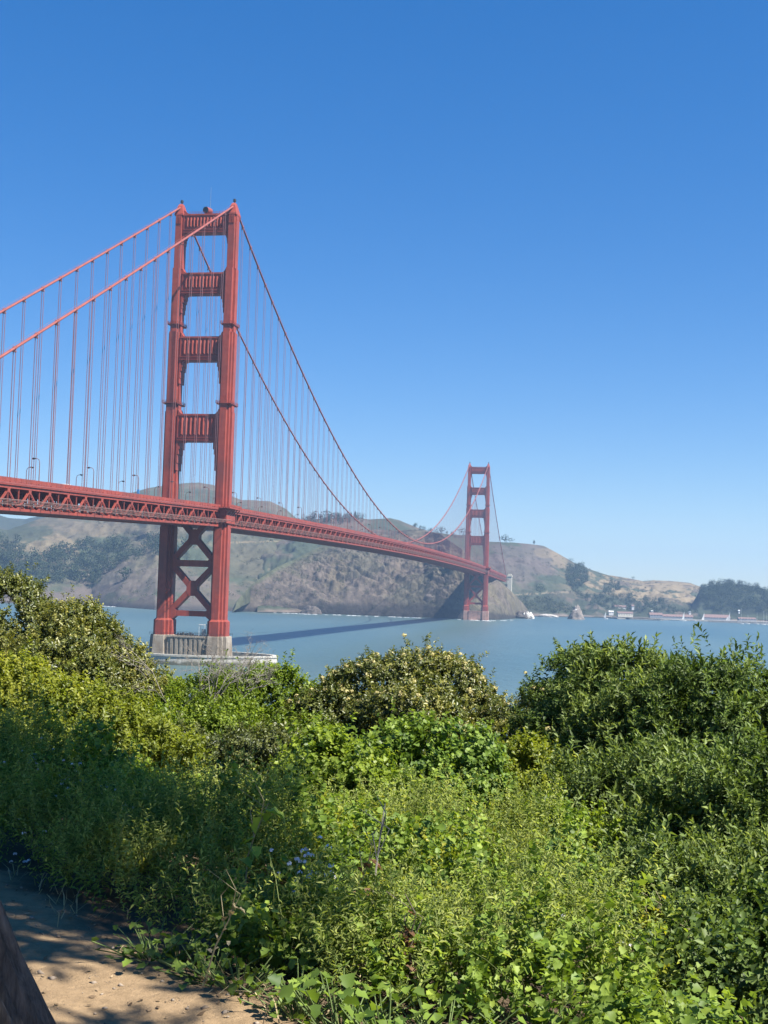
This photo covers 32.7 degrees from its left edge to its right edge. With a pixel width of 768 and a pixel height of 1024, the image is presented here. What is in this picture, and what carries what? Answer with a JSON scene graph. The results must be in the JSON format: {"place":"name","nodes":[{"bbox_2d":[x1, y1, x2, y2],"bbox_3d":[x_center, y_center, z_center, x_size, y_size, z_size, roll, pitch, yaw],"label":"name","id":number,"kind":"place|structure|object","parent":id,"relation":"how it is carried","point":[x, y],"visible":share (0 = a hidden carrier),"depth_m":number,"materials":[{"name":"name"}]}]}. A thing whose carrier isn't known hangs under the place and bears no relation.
{"place":"outdoors","nodes":[
{"label":"outdoors","id":0,"kind":"place"},
{"bbox_2d":[0,504,86,529],"bbox_3d":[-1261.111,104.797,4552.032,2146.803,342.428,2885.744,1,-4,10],"label":"hills","id":1,"kind":"structure","parent":0,"point":[6,523],"depth_m":4351.76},
{"bbox_2d":[0,483,296,610],"bbox_3d":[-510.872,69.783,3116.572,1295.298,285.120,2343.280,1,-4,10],"label":"hills","id":2,"kind":"structure","parent":0,"point":[43,534],"depth_m":2376.29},
{"bbox_2d":[0,531,25,552],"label":"cove woodland","id":3,"kind":"object","parent":2,"relation":"on","point":[5,543],"visible":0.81,"depth_m":2462.24,"materials":[{"name":"green plant"}]},
{"bbox_2d":[0,530,192,594],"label":"cove woodland","id":4,"kind":"object","parent":2,"relation":"on","point":[52,554],"visible":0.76,"depth_m":2329.59,"materials":[{"name":"green plant"}]},
{"bbox_2d":[104,559,115,570],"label":"broad tree","id":5,"kind":"object","parent":2,"relation":"on","point":[108,564],"visible":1,"depth_m":2281.21,"materials":[{"name":"green plant"}]},
{"bbox_2d":[118,565,132,579],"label":"broad tree","id":6,"kind":"object","parent":2,"relation":"on","point":[124,572],"visible":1,"depth_m":2162.34,"materials":[{"name":"green plant"}]},
{"bbox_2d":[0,792,746,1023],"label":"ground","id":7,"kind":"structure","parent":0,"point":[71,960],"depth_m":5.73,"materials":[{"name":"soil"}]},
{"bbox_2d":[0,900,55,1023],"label":"cypress tree","id":8,"kind":"object","parent":7,"relation":"on","point":[22,1000],"visible":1,"depth_m":3.51,"materials":[{"name":"plant"}]},
{"bbox_2d":[9,818,46,870],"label":"wild flower","id":9,"kind":"object","parent":7,"relation":"on","point":[27,860],"visible":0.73,"depth_m":7.88,"materials":[{"name":"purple plant"}]},
{"bbox_2d":[3,737,54,820],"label":"wild flower","id":10,"kind":"object","parent":7,"relation":"on","point":[28,762],"visible":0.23,"depth_m":9.30,"materials":[{"name":"green plant"}]},
{"bbox_2d":[0,561,63,682],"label":"tall shrub","id":11,"kind":"object","parent":7,"relation":"on","point":[28,607],"visible":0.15,"depth_m":16.25,"materials":[{"name":"green plant"}]},
{"bbox_2d":[56,759,81,834],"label":"wild flower","id":12,"kind":"object","parent":7,"relation":"on","point":[69,780],"visible":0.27,"depth_m":8.88,"materials":[{"name":"green plant"}]},
{"bbox_2d":[0,585,191,753],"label":"yellow tipped shrub","id":13,"kind":"object","parent":7,"relation":"on","point":[84,632],"visible":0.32,"depth_m":14.75,"materials":[{"name":"green plant"}]},
{"bbox_2d":[0,634,217,797],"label":"bright shrub","id":14,"kind":"object","parent":7,"relation":"on","point":[161,734],"visible":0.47,"depth_m":11.89,"materials":[{"name":"green plant"}]},
{"bbox_2d":[2,871,244,1023],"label":"leaf litter","id":15,"kind":"object","parent":7,"relation":"on","point":[149,1008],"visible":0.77,"depth_m":5.48,"materials":[{"name":"brown plant"}]},
{"bbox_2d":[91,916,207,968],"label":"broad leaved plant","id":16,"kind":"object","parent":7,"relation":"on","point":[139,950],"visible":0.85,"depth_m":5.74,"materials":[{"name":"green plant"}]},
{"bbox_2d":[0,870,321,1023],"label":"pebbles","id":17,"kind":"object","parent":7,"relation":"on","point":[39,971],"visible":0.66,"depth_m":5.42,"materials":[{"name":"stone"}]},
{"bbox_2d":[113,927,232,968],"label":"broad leaved plant","id":18,"kind":"object","parent":7,"relation":"on","point":[169,939],"visible":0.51,"depth_m":5.78,"materials":[{"name":"green plant"}]},
{"bbox_2d":[5,861,373,1023],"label":"dry grass","id":19,"kind":"structure","parent":7,"relation":"on","point":[76,901],"depth_m":6.06,"materials":[{"name":"beige plant"}]},
{"bbox_2d":[106,629,278,727],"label":"bare shrub","id":20,"kind":"object","parent":7,"relation":"on","point":[227,664],"visible":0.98,"depth_m":14.11,"materials":[{"name":"brown plant"}]},
{"bbox_2d":[127,649,268,775],"bbox_3d":[-2.114,2.329,14.191,1.769,1.669,1.968,3,-4,-13],"label":"leaved shrub","id":21,"kind":"object","parent":7,"relation":"on","point":[215,715],"visible":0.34,"depth_m":14.02,"materials":[{"name":"green plant"}]},
{"bbox_2d":[147,934,270,989],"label":"broad leaved plant","id":22,"kind":"object","parent":7,"relation":"on","point":[202,952],"visible":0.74,"depth_m":5.61,"materials":[{"name":"green plant"}]},
{"bbox_2d":[202,870,244,986],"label":"dry stalk","id":23,"kind":"object","parent":7,"relation":"on","point":[231,912],"visible":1,"depth_m":5.40,"materials":[{"name":"brown plant"}]},
{"bbox_2d":[174,951,287,997],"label":"broad leaved plant","id":24,"kind":"object","parent":7,"relation":"on","point":[220,981],"visible":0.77,"depth_m":5.42,"materials":[{"name":"green plant"}]},
{"bbox_2d":[147,707,332,806],"bbox_3d":[-1.393,2.530,12.963,2.178,1.185,1.525,1,-4,10],"label":"leaved shrub","id":25,"kind":"object","parent":7,"relation":"on","point":[268,744],"visible":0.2,"depth_m":12.85,"materials":[{"name":"green plant"}]},
{"bbox_2d":[196,866,297,939],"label":"broad leaved plant","id":26,"kind":"object","parent":7,"relation":"on","point":[232,870],"visible":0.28,"depth_m":6.41,"materials":[{"name":"green plant"}]},
{"bbox_2d":[238,787,285,888],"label":"leafy stalk","id":27,"kind":"object","parent":7,"relation":"on","point":[254,826],"visible":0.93,"depth_m":6.30,"materials":[{"name":"green plant"}]},
{"bbox_2d":[193,648,347,770],"bbox_3d":[-1.338,2.447,14.680,2.106,1.863,1.944,1,-4,10],"label":"leaved shrub","id":28,"kind":"object","parent":7,"relation":"on","point":[283,679],"visible":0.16,"depth_m":14.65,"materials":[{"name":"green plant"}]},
{"bbox_2d":[219,922,325,984],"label":"broad leaved plant","id":29,"kind":"object","parent":7,"relation":"on","point":[275,962],"visible":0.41,"depth_m":5.72,"materials":[{"name":"green plant"}]},
{"bbox_2d":[228,956,360,1023],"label":"broad leaved plant","id":30,"kind":"object","parent":7,"relation":"on","point":[298,982],"visible":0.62,"depth_m":5.07,"materials":[{"name":"green plant"}]},
{"bbox_2d":[270,836,333,945],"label":"wild flower","id":31,"kind":"object","parent":7,"relation":"on","point":[295,858],"visible":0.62,"depth_m":6.21,"materials":[{"name":"blue-violet petal"},{"name":"leaves"}]},
{"bbox_2d":[254,909,380,975],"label":"broad leaved plant","id":32,"kind":"object","parent":7,"relation":"on","point":[312,962],"visible":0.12,"depth_m":5.78,"materials":[{"name":"green plant"}]},
{"bbox_2d":[267,665,370,756],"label":"flowering shrub","id":33,"kind":"object","parent":7,"relation":"on","point":[327,693],"visible":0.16,"depth_m":14.54,"materials":[{"name":"green plant"}]},
{"bbox_2d":[293,838,363,895],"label":"wild flower","id":34,"kind":"object","parent":7,"relation":"on","point":[310,854],"visible":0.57,"depth_m":6.30,"materials":[{"name":"purple plant"}]},
{"bbox_2d":[0,659,686,1023],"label":"weeds","id":35,"kind":"object","parent":7,"relation":"on","point":[550,904],"visible":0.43,"depth_m":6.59,"materials":[{"name":"green plant"}]},
{"bbox_2d":[0,763,687,1023],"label":"grass stalks","id":36,"kind":"object","parent":7,"relation":"on","point":[309,897],"depth_m":5.98,"materials":[{"name":"green plant"}]},
{"bbox_2d":[267,962,427,1023],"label":"broad leaved plant","id":37,"kind":"object","parent":7,"relation":"on","point":[347,981],"visible":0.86,"depth_m":4.96,"materials":[{"name":"green plant"}]},
{"bbox_2d":[247,712,456,819],"bbox_3d":[-0.216,2.186,10.194,1.746,1.241,1.282,1,-4,10],"label":"ivy mound","id":38,"kind":"object","parent":7,"relation":"on","point":[350,758],"visible":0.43,"depth_m":10.02,"materials":[{"name":"green plant"}]},
{"bbox_2d":[346,827,382,946],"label":"leafy stalk","id":39,"kind":"object","parent":7,"relation":"on","point":[374,861],"visible":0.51,"depth_m":6.20,"materials":[{"name":"green plant"}]},
{"bbox_2d":[359,796,389,963],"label":"dry stalk","id":40,"kind":"object","parent":7,"relation":"on","point":[381,829],"visible":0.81,"depth_m":6.24,"materials":[{"name":"brown plant"}]},
{"bbox_2d":[318,980,457,1023],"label":"broad leaved plant","id":41,"kind":"object","parent":7,"relation":"on","point":[367,1013],"visible":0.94,"depth_m":4.80,"materials":[{"name":"green plant"}]},
{"bbox_2d":[33,705,763,1023],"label":"ivy carpet","id":42,"kind":"object","parent":7,"relation":"on","point":[544,963],"visible":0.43,"depth_m":5.61,"materials":[{"name":"green plant"}]},
{"bbox_2d":[1,697,669,978],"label":"bright creeper","id":43,"kind":"object","parent":42,"relation":"on","point":[375,804],"visible":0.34,"depth_m":7.21,"materials":[{"name":"green plant"}]},
{"bbox_2d":[386,891,423,1014],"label":"dead plant","id":44,"kind":"object","parent":7,"relation":"on","point":[407,937],"visible":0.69,"depth_m":5.29,"materials":[{"name":"brown plant"}]},
{"bbox_2d":[318,632,510,777],"bbox_3d":[0.411,2.549,14.479,2.642,2.428,2.509,1,-4,10],"label":"flowering shrub","id":45,"kind":"object","parent":7,"relation":"on","point":[419,683],"visible":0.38,"depth_m":14.56,"materials":[{"name":"green plant"}]},
{"bbox_2d":[313,696,519,849],"bbox_3d":[0.271,2.264,10.649,2.008,1.486,1.710,0,-4,30],"label":"ivy mound","id":46,"kind":"object","parent":7,"relation":"on","point":[478,752],"visible":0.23,"depth_m":10.49,"materials":[{"name":"green plant"}]},
{"bbox_2d":[391,982,526,1023],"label":"broad leaved plant","id":47,"kind":"object","parent":7,"relation":"on","point":[418,990],"visible":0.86,"depth_m":4.85,"materials":[{"name":"green plant"}]},
{"bbox_2d":[464,686,531,774],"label":"flowering shrub","id":48,"kind":"object","parent":7,"relation":"on","point":[504,712],"visible":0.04,"depth_m":14.42,"materials":[{"name":"green plant"}]},
{"bbox_2d":[446,725,604,832],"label":"leafy bush","id":49,"kind":"object","parent":7,"relation":"on","point":[525,750],"visible":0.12,"depth_m":10.99,"materials":[{"name":"green plant"}]},
{"bbox_2d":[471,990,579,1023],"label":"broad leaved plant","id":50,"kind":"object","parent":7,"relation":"on","point":[552,1018],"visible":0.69,"depth_m":4.93,"materials":[{"name":"green plant"}]},
{"bbox_2d":[490,817,596,911],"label":"leafy bush","id":51,"kind":"object","parent":7,"relation":"on","point":[543,847],"visible":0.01,"depth_m":8.81,"materials":[{"name":"green plant"}]},
{"bbox_2d":[488,776,626,900],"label":"leafy bush","id":52,"kind":"object","parent":7,"relation":"on","point":[613,831],"visible":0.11,"depth_m":9.41,"materials":[{"name":"green plant"}]},
{"bbox_2d":[496,637,628,778],"bbox_3d":[1.807,2.411,12.837,1.502,2.302,2.495,2,-3,3],"label":"upright shrub","id":53,"kind":"object","parent":7,"relation":"on","point":[537,696],"visible":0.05,"depth_m":13.25,"materials":[{"name":"green plant"}]},
{"bbox_2d":[518,630,704,812],"bbox_3d":[2.450,2.254,11.958,2.271,2.306,3.297,2,-3,-8],"label":"olive shrub","id":54,"kind":"object","parent":7,"relation":"on","point":[609,692],"visible":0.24,"depth_m":12.16,"materials":[{"name":"green plant"}]},
{"bbox_2d":[533,707,762,865],"bbox_3d":[2.037,2.370,10.223,2.381,1.595,2.234,1,-4,10],"label":"olive shrub","id":55,"kind":"object","parent":7,"relation":"on","point":[593,775],"visible":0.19,"depth_m":10.24,"materials":[{"name":"green plant"}]},
{"bbox_2d":[631,883,665,944],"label":"yellow vine","id":56,"kind":"object","parent":7,"relation":"on","point":[657,909],"visible":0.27,"depth_m":6.78,"materials":[{"name":"green plant"}]},
{"bbox_2d":[536,822,767,1023],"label":"undergrowth","id":57,"kind":"object","parent":7,"relation":"on","point":[686,890],"visible":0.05,"depth_m":6.78,"materials":[{"name":"green plant"}]},
{"bbox_2d":[582,912,747,1019],"bbox_3d":[1.221,2.170,5.883,0.731,0.749,0.699,3,-4,-21],"label":"shrub","id":58,"kind":"object","parent":7,"relation":"on","point":[665,938],"visible":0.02,"depth_m":6.05,"materials":[{"name":"green plant"}]},
{"bbox_2d":[582,794,767,945],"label":"olive shrub","id":59,"kind":"object","parent":7,"relation":"on","point":[708,867],"visible":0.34,"depth_m":8.02,"materials":[{"name":"green plant"}]},
{"bbox_2d":[613,714,767,911],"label":"olive shrub","id":60,"kind":"object","parent":7,"relation":"on","point":[728,783],"visible":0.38,"depth_m":9.15,"materials":[{"name":"green plant"}]},
{"bbox_2d":[619,621,767,831],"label":"olive shrub","id":61,"kind":"object","parent":7,"relation":"on","point":[735,702],"visible":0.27,"depth_m":11.24,"materials":[{"name":"green plant"}]},
{"bbox_2d":[623,896,767,1023],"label":"olive shrub","id":62,"kind":"object","parent":7,"relation":"on","point":[721,965],"visible":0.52,"depth_m":5.42,"materials":[{"name":"green plant"}]},
{"bbox_2d":[642,868,767,997],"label":"olive shrub","id":63,"kind":"object","parent":7,"relation":"on","point":[746,897],"visible":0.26,"depth_m":7.00,"materials":[{"name":"green plant"}]},
{"bbox_2d":[232,529,528,619],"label":"cliff","id":64,"kind":"structure","parent":0,"point":[504,602],"depth_m":2030.33,"materials":[{"name":"brown stone"}]},
{"bbox_2d":[251,546,458,608],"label":"cliff scrub","id":65,"kind":"object","parent":64,"relation":"on","point":[343,580],"visible":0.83,"depth_m":2043.29,"materials":[{"name":"green plant"}]},
{"bbox_2d":[504,574,512,590],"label":"concrete pylon","id":66,"kind":"object","parent":64,"relation":"on","point":[508,585],"visible":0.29,"depth_m":2269.38,"materials":[{"name":"white concrete"}]},
{"bbox_2d":[0,603,767,717],"bbox_3d":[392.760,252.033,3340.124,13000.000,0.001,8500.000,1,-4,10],"label":"water","id":67,"kind":"structure","parent":0,"point":[515,647],"depth_m":1164.96,"materials":[{"name":"blue liquid"}]},
{"bbox_2d":[0,199,508,666],"bbox_3d":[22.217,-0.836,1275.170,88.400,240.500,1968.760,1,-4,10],"label":"suspension bridge","id":68,"kind":"structure","parent":67,"relation":"in","point":[223,517],"depth_m":641.13,"materials":[{"name":"orange paint"}]},
{"bbox_2d":[32,458,39,481],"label":"street lamp","id":69,"kind":"object","parent":68,"relation":"on","point":[39,467],"visible":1,"depth_m":437.96,"materials":[{"name":"metal"}]},
{"bbox_2d":[109,606,506,620],"bbox_3d":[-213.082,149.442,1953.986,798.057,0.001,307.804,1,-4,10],"label":"surf","id":70,"kind":"structure","parent":67,"relation":"attached to","point":[407,617],"depth_m":1935.93,"materials":[{"name":"liquid"}]},
{"bbox_2d":[300,606,321,613],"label":"shore rock","id":71,"kind":"object","parent":67,"relation":"in","point":[311,610],"visible":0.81,"depth_m":1963.95,"materials":[{"name":"grey stone"}]},
{"bbox_2d":[423,588,434,602],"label":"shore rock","id":72,"kind":"object","parent":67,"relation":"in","point":[428,596],"visible":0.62,"depth_m":1981.91,"materials":[{"name":"grey stone"}]},
{"bbox_2d":[515,610,531,618],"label":"sea rock","id":73,"kind":"object","parent":67,"relation":"in","point":[523,614],"visible":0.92,"depth_m":2132.76,"materials":[{"name":"grey stone"}]},
{"bbox_2d":[537,614,557,616],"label":"shore rock","id":74,"kind":"object","parent":67,"relation":"in","point":[546,615],"visible":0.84,"depth_m":2367.23,"materials":[{"name":"white stone"}]},
{"bbox_2d":[567,604,584,619],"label":"sea rock","id":75,"kind":"object","parent":67,"relation":"in","point":[576,613],"visible":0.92,"depth_m":2220.36,"materials":[{"name":"grey stone"}]},
{"bbox_2d":[619,617,663,620],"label":"dark quay","id":76,"kind":"structure","parent":67,"relation":"in","point":[642,618],"depth_m":2361.72,"materials":[{"name":"metal"}]},
{"bbox_2d":[709,620,767,623],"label":"breakwater","id":77,"kind":"object","parent":67,"relation":"in","point":[738,621],"visible":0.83,"depth_m":2361.55,"materials":[{"name":"stone"}]},
{"bbox_2d":[0,0,767,589],"label":"sky","id":78,"kind":"structure","parent":0,"point":[528,239],"materials":[{"name":"blue"}]},
{"bbox_2d":[257,517,767,620],"bbox_3d":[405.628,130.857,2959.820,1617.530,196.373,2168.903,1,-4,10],"label":"hills","id":79,"kind":"structure","parent":0,"point":[286,551],"depth_m":2739.13,"materials":[{"name":"brown soil"}]},
{"bbox_2d":[99,501,274,601],"bbox_3d":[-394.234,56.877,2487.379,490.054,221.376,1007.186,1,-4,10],"label":"hillside scrub","id":80,"kind":"object","parent":79,"relation":"on","point":[119,599],"visible":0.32,"depth_m":2196.98,"materials":[{"name":"green plant"}]},
{"bbox_2d":[298,512,363,523],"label":"ridge woodland","id":81,"kind":"object","parent":79,"relation":"on","point":[337,517],"visible":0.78,"depth_m":2752.89,"materials":[{"name":"green plant"}]},
{"bbox_2d":[413,524,463,537],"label":"ridge woodland","id":82,"kind":"object","parent":79,"relation":"on","point":[437,532],"visible":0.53,"depth_m":2884.22,"materials":[{"name":"green plant"}]},
{"bbox_2d":[521,594,585,613],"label":"hillside scrub","id":83,"kind":"object","parent":79,"relation":"on","point":[560,605],"visible":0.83,"depth_m":2488.27,"materials":[{"name":"green plant"}]},
{"bbox_2d":[565,560,588,587],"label":"hillside grove","id":84,"kind":"object","parent":79,"relation":"on","point":[572,580],"visible":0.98,"depth_m":2865.86,"materials":[{"name":"green plant"}]},
{"bbox_2d":[493,546,695,603],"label":"hillside scrub","id":85,"kind":"object","parent":79,"relation":"on","point":[600,582],"visible":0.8,"depth_m":2879.80,"materials":[{"name":"green plant"}]},
{"bbox_2d":[567,562,723,613],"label":"cove woodland","id":86,"kind":"object","parent":79,"relation":"on","point":[609,591],"visible":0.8,"depth_m":2696.39,"materials":[{"name":"green plant"}]},
{"bbox_2d":[648,612,662,617],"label":"barracks","id":87,"kind":"structure","parent":79,"relation":"on","point":[655,615],"depth_m":2479.41,"materials":[{"name":"grey metal"}]},
{"bbox_2d":[698,578,767,611],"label":"forest","id":88,"kind":"object","parent":79,"relation":"on","point":[726,590],"visible":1,"depth_m":2695.31,"materials":[{"name":"green plant"}]},
{"bbox_2d":[608,617,767,621],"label":"harbour ground","id":89,"kind":"structure","parent":0,"point":[676,619],"depth_m":2423.01,"materials":[{"name":"grey concrete"}]},
{"bbox_2d":[617,611,632,616],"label":"boathouse","id":90,"kind":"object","parent":89,"relation":"on","point":[624,614],"visible":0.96,"depth_m":2441.52,"materials":[{"name":"white tile"}]},
{"bbox_2d":[662,614,692,618],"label":"barracks","id":91,"kind":"structure","parent":89,"relation":"on","point":[671,616],"depth_m":2491.42,"materials":[{"name":"grey metal"}]},
{"bbox_2d":[702,614,730,619],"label":"barracks","id":92,"kind":"structure","parent":89,"relation":"on","point":[713,617],"depth_m":2502.92,"materials":[{"name":"grey metal"}]},
{"bbox_2d":[737,617,755,620],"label":"barracks","id":93,"kind":"structure","parent":89,"relation":"on","point":[745,619],"depth_m":2497.41,"materials":[{"name":"grey metal"}]},
{"bbox_2d":[689,584,767,619],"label":"hills","id":94,"kind":"structure","parent":0,"point":[746,612],"depth_m":2654.22,"materials":[{"name":"green plant"}]}
]}

